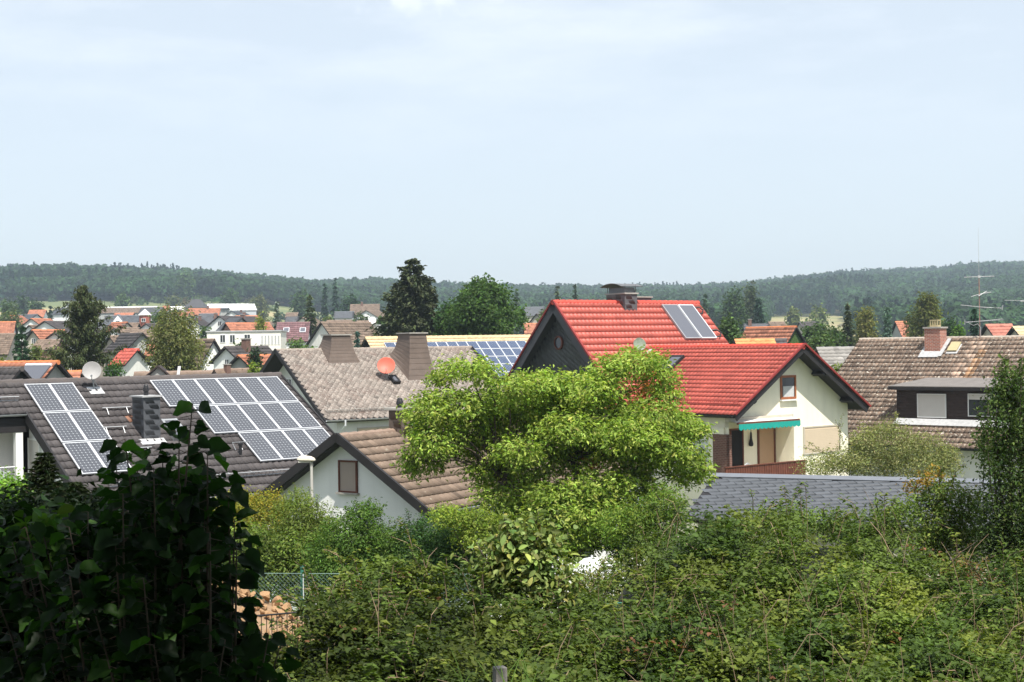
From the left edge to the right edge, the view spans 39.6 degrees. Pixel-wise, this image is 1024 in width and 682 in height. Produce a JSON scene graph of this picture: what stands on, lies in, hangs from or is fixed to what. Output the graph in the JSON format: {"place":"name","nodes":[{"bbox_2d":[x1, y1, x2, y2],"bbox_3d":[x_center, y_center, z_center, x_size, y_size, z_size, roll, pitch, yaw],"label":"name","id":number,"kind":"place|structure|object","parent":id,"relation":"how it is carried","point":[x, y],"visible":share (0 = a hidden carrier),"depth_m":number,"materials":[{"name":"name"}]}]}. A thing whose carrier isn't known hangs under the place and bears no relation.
{"place":"outdoors","nodes":[
{"label":"outdoors","id":0,"kind":"place"},
{"bbox_2d":[360,334,529,376],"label":"house","id":1,"kind":"structure","parent":0,"point":[504,349],"depth_m":106.92,"materials":[{"name":"blue glass"}]},
{"bbox_2d":[0,295,1018,624],"bbox_3d":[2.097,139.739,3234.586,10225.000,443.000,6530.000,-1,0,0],"label":"ground","id":2,"kind":"structure","parent":0,"point":[836,319],"depth_m":989.40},
{"bbox_2d":[0,321,17,333],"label":"house","id":3,"kind":"structure","parent":2,"relation":"on","point":[8,326],"depth_m":249.88,"materials":[{"name":"orange tile"}]},
{"bbox_2d":[0,333,18,360],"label":"house","id":4,"kind":"structure","parent":2,"relation":"on","point":[7,342],"depth_m":198.73,"materials":[{"name":"brown tile"}]},
{"bbox_2d":[0,299,22,318],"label":"leafy tree","id":5,"kind":"object","parent":2,"relation":"on","point":[5,307],"visible":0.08,"depth_m":429.07,"materials":[{"name":"green plant"}]},
{"bbox_2d":[0,307,24,330],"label":"leafy tree","id":6,"kind":"object","parent":2,"relation":"on","point":[16,318],"visible":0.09,"depth_m":329.62,"materials":[{"name":"green plant"}]},
{"bbox_2d":[0,366,31,379],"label":"house","id":7,"kind":"structure","parent":2,"relation":"on","point":[13,372],"depth_m":70.16,"materials":[{"name":"tile"}]},
{"bbox_2d":[0,465,33,507],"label":"shrub","id":8,"kind":"object","parent":2,"relation":"on","point":[6,482],"visible":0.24,"depth_m":21.90,"materials":[{"name":"green plant"}]},
{"bbox_2d":[12,325,31,360],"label":"conifer","id":9,"kind":"object","parent":2,"relation":"on","point":[17,349],"visible":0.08,"depth_m":127.82,"materials":[{"name":"green plant"}]},
{"bbox_2d":[0,360,72,378],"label":"house","id":10,"kind":"structure","parent":2,"relation":"on","point":[38,369],"depth_m":80.82,"materials":[{"name":"orange tile"}]},
{"bbox_2d":[17,452,63,501],"bbox_3d":[-3.942,2.415,12.004,0.420,2.962,0.425,-1,0,0],"label":"fir sapling","id":11,"kind":"object","parent":2,"relation":"on","point":[43,461],"visible":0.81,"depth_m":11.95,"materials":[{"name":"green plant"}]},
{"bbox_2d":[19,329,64,354],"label":"house","id":12,"kind":"structure","parent":2,"relation":"on","point":[34,336],"depth_m":190.58,"materials":[{"name":"orange tile"}]},
{"bbox_2d":[0,474,97,659],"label":"weeds","id":13,"kind":"object","parent":2,"relation":"on","point":[42,514],"visible":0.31,"depth_m":6.56,"materials":[{"name":"green plant"}]},
{"bbox_2d":[30,339,70,359],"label":"house","id":14,"kind":"structure","parent":2,"relation":"on","point":[43,343],"depth_m":163.56,"materials":[{"name":"brown tile"}]},
{"bbox_2d":[25,321,100,335],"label":"house","id":15,"kind":"structure","parent":2,"relation":"on","point":[51,325],"depth_m":225.60,"materials":[{"name":"concrete"}]},
{"bbox_2d":[44,482,98,508],"bbox_3d":[-3.534,2.468,11.483,0.500,2.665,0.482,-1,0,0],"label":"fir sapling","id":16,"kind":"object","parent":2,"relation":"on","point":[79,486],"visible":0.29,"depth_m":11.45,"materials":[{"name":"green plant"}]},
{"bbox_2d":[39,284,127,376],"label":"spruce","id":17,"kind":"object","parent":2,"relation":"on","point":[83,327],"visible":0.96,"depth_m":95.49,"materials":[{"name":"green plant"}]},
{"bbox_2d":[103,358,126,376],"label":"bush","id":18,"kind":"object","parent":2,"relation":"on","point":[114,369],"visible":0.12,"depth_m":97.84,"materials":[{"name":"green plant"}]},
{"bbox_2d":[99,307,140,318],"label":"house","id":19,"kind":"structure","parent":2,"relation":"on","point":[112,311],"depth_m":597.19,"materials":[{"name":"brown tile"}]},
{"bbox_2d":[104,314,138,322],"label":"house","id":20,"kind":"structure","parent":2,"relation":"on","point":[126,318],"depth_m":318.86,"materials":[{"name":"grey stone"}]},
{"bbox_2d":[0,468,243,615],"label":"hedge","id":21,"kind":"object","parent":2,"relation":"on","point":[8,508],"visible":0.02,"depth_m":8.92,"materials":[{"name":"green plant"}]},
{"bbox_2d":[103,332,151,373],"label":"house","id":22,"kind":"structure","parent":2,"relation":"on","point":[129,340],"depth_m":161.31,"materials":[{"name":"tile"}]},
{"bbox_2d":[108,348,149,376],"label":"house","id":23,"kind":"structure","parent":2,"relation":"on","point":[133,358],"depth_m":131.11,"materials":[{"name":"red tile"}]},
{"bbox_2d":[0,400,301,681],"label":"hazel bush","id":24,"kind":"object","parent":2,"relation":"on","point":[135,595],"visible":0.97,"depth_m":5.96,"materials":[{"name":"green plant"}]},
{"bbox_2d":[0,362,334,600],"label":"house","id":25,"kind":"structure","parent":2,"relation":"on","point":[268,428],"depth_m":45.50,"materials":[{"name":"tile"}]},
{"bbox_2d":[27,438,40,473],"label":"wall","id":26,"kind":"structure","parent":25,"relation":"in","point":[33,446],"depth_m":43.99,"materials":[{"name":"white paint"}]},
{"bbox_2d":[133,365,212,375],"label":"house","id":27,"kind":"structure","parent":2,"relation":"on","point":[159,370],"depth_m":87.99,"materials":[{"name":"brown tile"}]},
{"bbox_2d":[132,303,214,370],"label":"willow","id":28,"kind":"object","parent":2,"relation":"on","point":[176,344],"visible":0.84,"depth_m":106.96,"materials":[{"name":"green plant"}]},
{"bbox_2d":[171,268,195,301],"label":"poplar","id":29,"kind":"object","parent":2,"relation":"on","point":[185,285],"visible":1,"depth_m":957.85,"materials":[{"name":"green plant"}]},
{"bbox_2d":[149,338,220,370],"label":"house","id":30,"kind":"structure","parent":2,"relation":"on","point":[213,345],"depth_m":138.09,"materials":[{"name":"white paint"}]},
{"bbox_2d":[217,287,240,303],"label":"leafy tree","id":31,"kind":"object","parent":2,"relation":"on","point":[230,297],"visible":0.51,"depth_m":798.36,"materials":[{"name":"green plant"}]},
{"bbox_2d":[207,304,251,314],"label":"warehouse","id":32,"kind":"structure","parent":2,"relation":"on","point":[246,308],"depth_m":640.09,"materials":[{"name":"white metal"}]},
{"bbox_2d":[205,314,257,330],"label":"house","id":33,"kind":"structure","parent":2,"relation":"on","point":[216,323],"depth_m":271.02,"materials":[{"name":"concrete"}]},
{"bbox_2d":[211,364,260,373],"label":"house","id":34,"kind":"structure","parent":2,"relation":"on","point":[227,369],"depth_m":84.41,"materials":[{"name":"brown tile"}]},
{"bbox_2d":[208,338,272,368],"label":"house","id":35,"kind":"structure","parent":2,"relation":"on","point":[225,355],"depth_m":128.81,"materials":[{"name":"concrete"}]},
{"bbox_2d":[206,330,287,349],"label":"flat roofed building","id":36,"kind":"structure","parent":2,"relation":"on","point":[273,339],"depth_m":195.44,"materials":[{"name":"white paint"}]},
{"bbox_2d":[220,322,274,330],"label":"house","id":37,"kind":"structure","parent":2,"relation":"on","point":[235,326],"depth_m":225.98,"materials":[{"name":"orange tile"}]},
{"bbox_2d":[229,354,270,367],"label":"house","id":38,"kind":"structure","parent":2,"relation":"on","point":[239,361],"depth_m":118.35,"materials":[{"name":"orange tile"}]},
{"bbox_2d":[213,482,295,585],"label":"shrub","id":39,"kind":"object","parent":2,"relation":"on","point":[260,506],"visible":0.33,"depth_m":34.73,"materials":[{"name":"green plant"}]},
{"bbox_2d":[245,344,266,367],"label":"bush","id":40,"kind":"object","parent":2,"relation":"on","point":[254,355],"visible":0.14,"depth_m":117.79,"materials":[{"name":"green plant"}]},
{"bbox_2d":[249,292,272,320],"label":"leafy tree","id":41,"kind":"object","parent":2,"relation":"on","point":[260,303],"visible":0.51,"depth_m":698.25,"materials":[{"name":"green plant"}]},
{"bbox_2d":[234,590,313,647],"bbox_3d":[-4.286,6.168,24.613,2.901,3.357,9.580,-1,0,-5],"label":"soil heap","id":42,"kind":"object","parent":2,"relation":"on","point":[269,606],"visible":0.1,"depth_m":25.09,"materials":[{"name":"beige soil"}]},
{"bbox_2d":[245,612,302,657],"bbox_3d":[-2.509,3.148,13.841,1.102,1.025,0.018,-1,0,-40],"label":"bar fence","id":43,"kind":"object","parent":2,"relation":"on","point":[276,614],"visible":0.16,"depth_m":14.01,"materials":[{"name":"black metal"}]},
{"bbox_2d":[220,516,338,598],"bbox_3d":[-5.603,5.418,33.487,3.355,2.761,1.936,-1,0,0],"label":"shrub","id":44,"kind":"object","parent":2,"relation":"on","point":[253,525],"visible":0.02,"depth_m":33.46,"materials":[{"name":"green plant"}]},
{"bbox_2d":[276,322,311,347],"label":"house","id":45,"kind":"structure","parent":2,"relation":"on","point":[300,329],"depth_m":213.52,"materials":[{"name":"tile"}]},
{"bbox_2d":[288,288,315,318],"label":"leafy tree","id":46,"kind":"object","parent":2,"relation":"on","point":[299,301],"visible":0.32,"depth_m":558.18,"materials":[{"name":"green plant"}]},
{"bbox_2d":[262,482,343,603],"bbox_3d":[-4.795,4.970,32.978,1.969,3.416,1.567,-1,0,0],"label":"shrub","id":47,"kind":"object","parent":2,"relation":"on","point":[295,506],"visible":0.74,"depth_m":32.82,"materials":[{"name":"green plant"}]},
{"bbox_2d":[297,455,314,514],"bbox_3d":[-5.104,5.064,35.485,0.470,4.443,0.240,-1,0,0],"label":"street lamp","id":48,"kind":"object","parent":2,"relation":"on","point":[305,459],"visible":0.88,"depth_m":35.45,"materials":[{"name":"white metal"}]},
{"bbox_2d":[303,294,316,333],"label":"conifer","id":49,"kind":"object","parent":2,"relation":"on","point":[310,317],"visible":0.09,"depth_m":234.75,"materials":[{"name":"green plant"}]},
{"bbox_2d":[319,283,329,321],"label":"conifer","id":50,"kind":"object","parent":2,"relation":"on","point":[324,312],"visible":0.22,"depth_m":519.62,"materials":[{"name":"green plant"}]},
{"bbox_2d":[304,321,377,347],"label":"house","id":51,"kind":"structure","parent":2,"relation":"on","point":[327,327],"depth_m":186.58,"materials":[{"name":"brown tile"}]},
{"bbox_2d":[331,292,361,313],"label":"leafy tree","id":52,"kind":"object","parent":2,"relation":"on","point":[349,300],"visible":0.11,"depth_m":468.93,"materials":[{"name":"green plant"}]},
{"bbox_2d":[298,496,411,589],"bbox_3d":[-3.268,4.808,31.006,2.828,2.887,1.888,-1,0,0],"label":"shrub","id":53,"kind":"object","parent":2,"relation":"on","point":[362,529],"visible":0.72,"depth_m":30.75,"materials":[{"name":"green plant"}]},
{"bbox_2d":[221,515,493,612],"bbox_3d":[-3.536,5.269,32.292,7.622,2.529,1.653,-1,0,0],"label":"hedge","id":54,"kind":"object","parent":2,"relation":"on","point":[292,551],"visible":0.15,"depth_m":32.05,"materials":[{"name":"green plant"}]},
{"bbox_2d":[249,566,470,609],"bbox_3d":[-3.401,5.366,29.474,5.123,1.472,0.198,-1,0,0],"label":"wire fence","id":55,"kind":"object","parent":2,"relation":"on","point":[301,580],"visible":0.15,"depth_m":29.48,"materials":[{"name":"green metal"}]},
{"bbox_2d":[350,302,379,315],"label":"house","id":56,"kind":"structure","parent":2,"relation":"on","point":[358,308],"depth_m":428.65,"materials":[{"name":"brown tile"}]},
{"bbox_2d":[259,332,520,432],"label":"house","id":57,"kind":"structure","parent":2,"relation":"on","point":[339,383],"depth_m":69.42,"materials":[{"name":"tile"}]},
{"bbox_2d":[365,258,439,335],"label":"spruce","id":58,"kind":"object","parent":2,"relation":"on","point":[413,300],"visible":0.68,"depth_m":128.88,"materials":[{"name":"green plant"}]},
{"bbox_2d":[381,503,486,605],"bbox_3d":[-1.635,4.887,30.990,2.432,2.686,1.857,-1,0,-21],"label":"shrub","id":59,"kind":"object","parent":2,"relation":"on","point":[438,542],"visible":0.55,"depth_m":30.71,"materials":[{"name":"green plant"}]},
{"bbox_2d":[0,293,882,336],"bbox_3d":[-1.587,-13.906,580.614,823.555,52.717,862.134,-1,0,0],"label":"scrub","id":60,"kind":"object","parent":2,"relation":"on","point":[158,298],"visible":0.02,"depth_m":955.35,"materials":[{"name":"green plant"}]},
{"bbox_2d":[430,297,454,335],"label":"leafy tree","id":61,"kind":"object","parent":2,"relation":"on","point":[442,315],"visible":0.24,"depth_m":123.50,"materials":[{"name":"green plant"}]},
{"bbox_2d":[258,398,658,618],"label":"house","id":62,"kind":"structure","parent":2,"relation":"on","point":[348,467],"depth_m":38.75,"materials":[{"name":"brown tile"}]},
{"bbox_2d":[335,460,359,494],"bbox_3d":[-4.477,3.717,38.765,0.760,0.925,0.160,-1,0,34],"label":"window","id":63,"kind":"structure","parent":62,"relation":"in","point":[347,469],"depth_m":38.76,"materials":[{"name":"beige wood"}]},
{"bbox_2d":[420,500,514,599],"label":"shrub","id":64,"kind":"object","parent":2,"relation":"on","point":[461,518],"visible":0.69,"depth_m":29.80,"materials":[{"name":"green plant"}]},
{"bbox_2d":[438,272,530,335],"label":"leafy tree","id":65,"kind":"object","parent":2,"relation":"on","point":[484,307],"visible":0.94,"depth_m":120.57,"materials":[{"name":"green plant"}]},
{"bbox_2d":[447,640,539,681],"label":"grass","id":66,"kind":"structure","parent":2,"relation":"on","point":[528,679],"depth_m":8.51,"materials":[{"name":"green plant"}]},
{"bbox_2d":[492,665,506,681],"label":"fence post","id":67,"kind":"object","parent":2,"relation":"on","point":[497,677],"visible":0.92,"depth_m":8.56,"materials":[{"name":"grey concrete"}]},
{"bbox_2d":[0,260,1023,336],"bbox_3d":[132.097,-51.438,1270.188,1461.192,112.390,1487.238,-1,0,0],"label":"forest","id":68,"kind":"object","parent":2,"relation":"on","point":[894,290],"visible":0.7,"depth_m":1033.35,"materials":[{"name":"green plant"}]},
{"bbox_2d":[450,502,590,627],"bbox_3d":[0.096,3.119,15.501,1.535,2.720,1.131,-1,0,0],"label":"shrub","id":69,"kind":"object","parent":2,"relation":"on","point":[529,558],"visible":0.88,"depth_m":15.34,"materials":[{"name":"green plant"}]},
{"bbox_2d":[389,343,719,617],"bbox_3d":[1.022,3.532,34.000,7.907,6.946,4.339,-1,0,0],"label":"leafy tree","id":70,"kind":"object","parent":2,"relation":"on","point":[641,442],"visible":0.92,"depth_m":33.54,"materials":[{"name":"green plant"}]},
{"bbox_2d":[551,531,650,592],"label":"shrub","id":71,"kind":"object","parent":2,"relation":"on","point":[618,548],"visible":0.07,"depth_m":34.21,"materials":[{"name":"green plant"}]},
{"bbox_2d":[568,544,648,613],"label":"shrub","id":72,"kind":"object","parent":2,"relation":"on","point":[604,575],"visible":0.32,"depth_m":21.89,"materials":[{"name":"green plant"}]},
{"bbox_2d":[259,481,1023,681],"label":"bramble thicket","id":73,"kind":"object","parent":2,"relation":"on","point":[737,604],"visible":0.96,"depth_m":13.67,"materials":[{"name":"green plant"}]},
{"bbox_2d":[590,476,696,558],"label":"shrub","id":74,"kind":"object","parent":2,"relation":"on","point":[626,517],"visible":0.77,"depth_m":23.85,"materials":[{"name":"green plant"}]},
{"bbox_2d":[508,283,870,536],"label":"house","id":75,"kind":"structure","parent":2,"relation":"on","point":[783,403],"depth_m":72.24,"materials":[{"name":"red tile"}]},
{"bbox_2d":[729,428,743,465],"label":"door","id":76,"kind":"structure","parent":75,"relation":"in","point":[737,435],"depth_m":70.21,"materials":[{"name":"grey wood"}]},
{"bbox_2d":[757,427,775,463],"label":"door","id":77,"kind":"structure","parent":75,"relation":"in","point":[766,438],"depth_m":71.52,"materials":[{"name":"beige wood"}]},
{"bbox_2d":[779,375,798,400],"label":"window","id":78,"kind":"structure","parent":75,"relation":"in","point":[787,382],"depth_m":70.70,"materials":[{"name":"orange wood"}]},
{"bbox_2d":[803,424,840,454],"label":"window","id":79,"kind":"structure","parent":75,"relation":"in","point":[820,436],"depth_m":72.20,"materials":[{"name":"beige fabric"}]},
{"bbox_2d":[718,313,745,343],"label":"leafy tree","id":80,"kind":"object","parent":2,"relation":"on","point":[730,330],"visible":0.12,"depth_m":139.66,"materials":[{"name":"green plant"}]},
{"bbox_2d":[714,285,750,332],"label":"leafy tree","id":81,"kind":"object","parent":2,"relation":"on","point":[734,302],"visible":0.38,"depth_m":359.14,"materials":[{"name":"green plant"}]},
{"bbox_2d":[741,279,760,323],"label":"poplar","id":82,"kind":"object","parent":2,"relation":"on","point":[750,293],"visible":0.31,"depth_m":379.19,"materials":[{"name":"green plant"}]},
{"bbox_2d":[733,338,775,343],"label":"house","id":83,"kind":"structure","parent":2,"relation":"on","point":[756,341],"depth_m":119.62,"materials":[{"name":"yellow tile"}]},
{"bbox_2d":[752,298,764,323],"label":"conifer","id":84,"kind":"object","parent":2,"relation":"on","point":[758,311],"visible":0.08,"depth_m":289.66,"materials":[{"name":"green plant"}]},
{"bbox_2d":[741,326,805,342],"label":"house","id":85,"kind":"structure","parent":2,"relation":"on","point":[792,334],"depth_m":149.48,"materials":[{"name":"orange tile"}]},
{"bbox_2d":[784,306,802,325],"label":"leafy tree","id":86,"kind":"object","parent":2,"relation":"on","point":[793,319],"visible":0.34,"depth_m":558.88,"materials":[{"name":"green plant"}]},
{"bbox_2d":[799,320,827,343],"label":"leafy tree","id":87,"kind":"object","parent":2,"relation":"on","point":[813,329],"visible":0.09,"depth_m":164.28,"materials":[{"name":"green plant"}]},
{"bbox_2d":[805,303,830,332],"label":"leafy tree","id":88,"kind":"object","parent":2,"relation":"on","point":[819,315],"visible":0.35,"depth_m":538.72,"materials":[{"name":"green plant"}]},
{"bbox_2d":[808,325,836,350],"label":"leafy tree","id":89,"kind":"object","parent":2,"relation":"on","point":[821,341],"visible":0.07,"depth_m":139.54,"materials":[{"name":"green plant"}]},
{"bbox_2d":[815,346,853,370],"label":"house","id":90,"kind":"structure","parent":2,"relation":"on","point":[830,356],"depth_m":107.14,"materials":[{"name":"grey tile"}]},
{"bbox_2d":[821,322,851,346],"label":"leafy tree","id":91,"kind":"object","parent":2,"relation":"on","point":[838,334],"visible":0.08,"depth_m":149.44,"materials":[{"name":"green plant"}]},
{"bbox_2d":[746,489,930,565],"bbox_3d":[4.443,3.531,19.462,2.589,2.991,1.029,-1,0,0],"label":"shrub","id":92,"kind":"object","parent":2,"relation":"on","point":[891,521],"visible":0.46,"depth_m":19.39,"materials":[{"name":"green plant"}]},
{"bbox_2d":[685,473,1007,595],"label":"outbuilding","id":93,"kind":"structure","parent":2,"relation":"on","point":[730,489],"depth_m":40.52,"materials":[{"name":"grey stone"}]},
{"bbox_2d":[841,302,856,346],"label":"conifer","id":94,"kind":"object","parent":2,"relation":"on","point":[847,325],"visible":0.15,"depth_m":164.73,"materials":[{"name":"green plant"}]},
{"bbox_2d":[850,305,881,342],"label":"birch","id":95,"kind":"object","parent":2,"relation":"on","point":[865,320],"visible":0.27,"depth_m":184.45,"materials":[{"name":"green plant"}]},
{"bbox_2d":[789,411,969,477],"bbox_3d":[12.874,5.773,49.955,6.233,6.612,3.160,-1,0,0],"label":"fruit tree","id":96,"kind":"object","parent":2,"relation":"on","point":[853,459],"visible":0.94,"depth_m":49.65,"materials":[{"name":"green plant"}]},
{"bbox_2d":[881,307,892,337],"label":"silver spruce","id":97,"kind":"object","parent":2,"relation":"on","point":[887,329],"visible":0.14,"depth_m":159.82,"materials":[{"name":"green plant"}]},
{"bbox_2d":[891,321,908,336],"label":"house","id":98,"kind":"structure","parent":2,"relation":"on","point":[897,331],"depth_m":224.47,"materials":[{"name":"orange tile"}]},
{"bbox_2d":[906,291,948,336],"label":"birch","id":99,"kind":"object","parent":2,"relation":"on","point":[927,310],"visible":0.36,"depth_m":184.31,"materials":[{"name":"green plant"}]},
{"bbox_2d":[896,461,994,584],"bbox_3d":[6.106,3.376,19.990,1.529,3.402,1.102,-1,0,0],"label":"shrub","id":100,"kind":"object","parent":2,"relation":"on","point":[936,537],"visible":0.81,"depth_m":19.87,"materials":[{"name":"green plant"}]},
{"bbox_2d":[929,543,1009,612],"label":"shrub","id":101,"kind":"object","parent":2,"relation":"on","point":[972,571],"visible":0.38,"depth_m":16.90,"materials":[{"name":"green plant"}]},
{"bbox_2d":[969,308,978,335],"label":"conifer","id":102,"kind":"object","parent":2,"relation":"on","point":[974,331],"visible":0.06,"depth_m":144.87,"materials":[{"name":"green plant"}]},
{"bbox_2d":[957,352,1023,607],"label":"tree","id":103,"kind":"object","parent":2,"relation":"on","point":[1005,528],"visible":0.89,"depth_m":18.89,"materials":[{"name":"green plant"}]},
{"bbox_2d":[978,323,1012,335],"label":"house","id":104,"kind":"structure","parent":2,"relation":"on","point":[994,329],"depth_m":124.64,"materials":[{"name":"tile"}]},
{"bbox_2d":[0,0,1023,286],"label":"sky","id":105,"kind":"structure","parent":0,"point":[588,142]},
{"bbox_2d":[570,555,612,613],"bbox_3d":[1.638,5.076,28.985,1.142,1.417,1.142,-1,0,22],"label":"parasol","id":106,"kind":"object","parent":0,"point":[584,561],"visible":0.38,"depth_m":28.75,"materials":[{"name":"white fabric"}]},
{"bbox_2d":[837,240,1023,523],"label":"house","id":107,"kind":"structure","parent":0,"point":[932,380],"depth_m":82.17,"materials":[{"name":"tile"}]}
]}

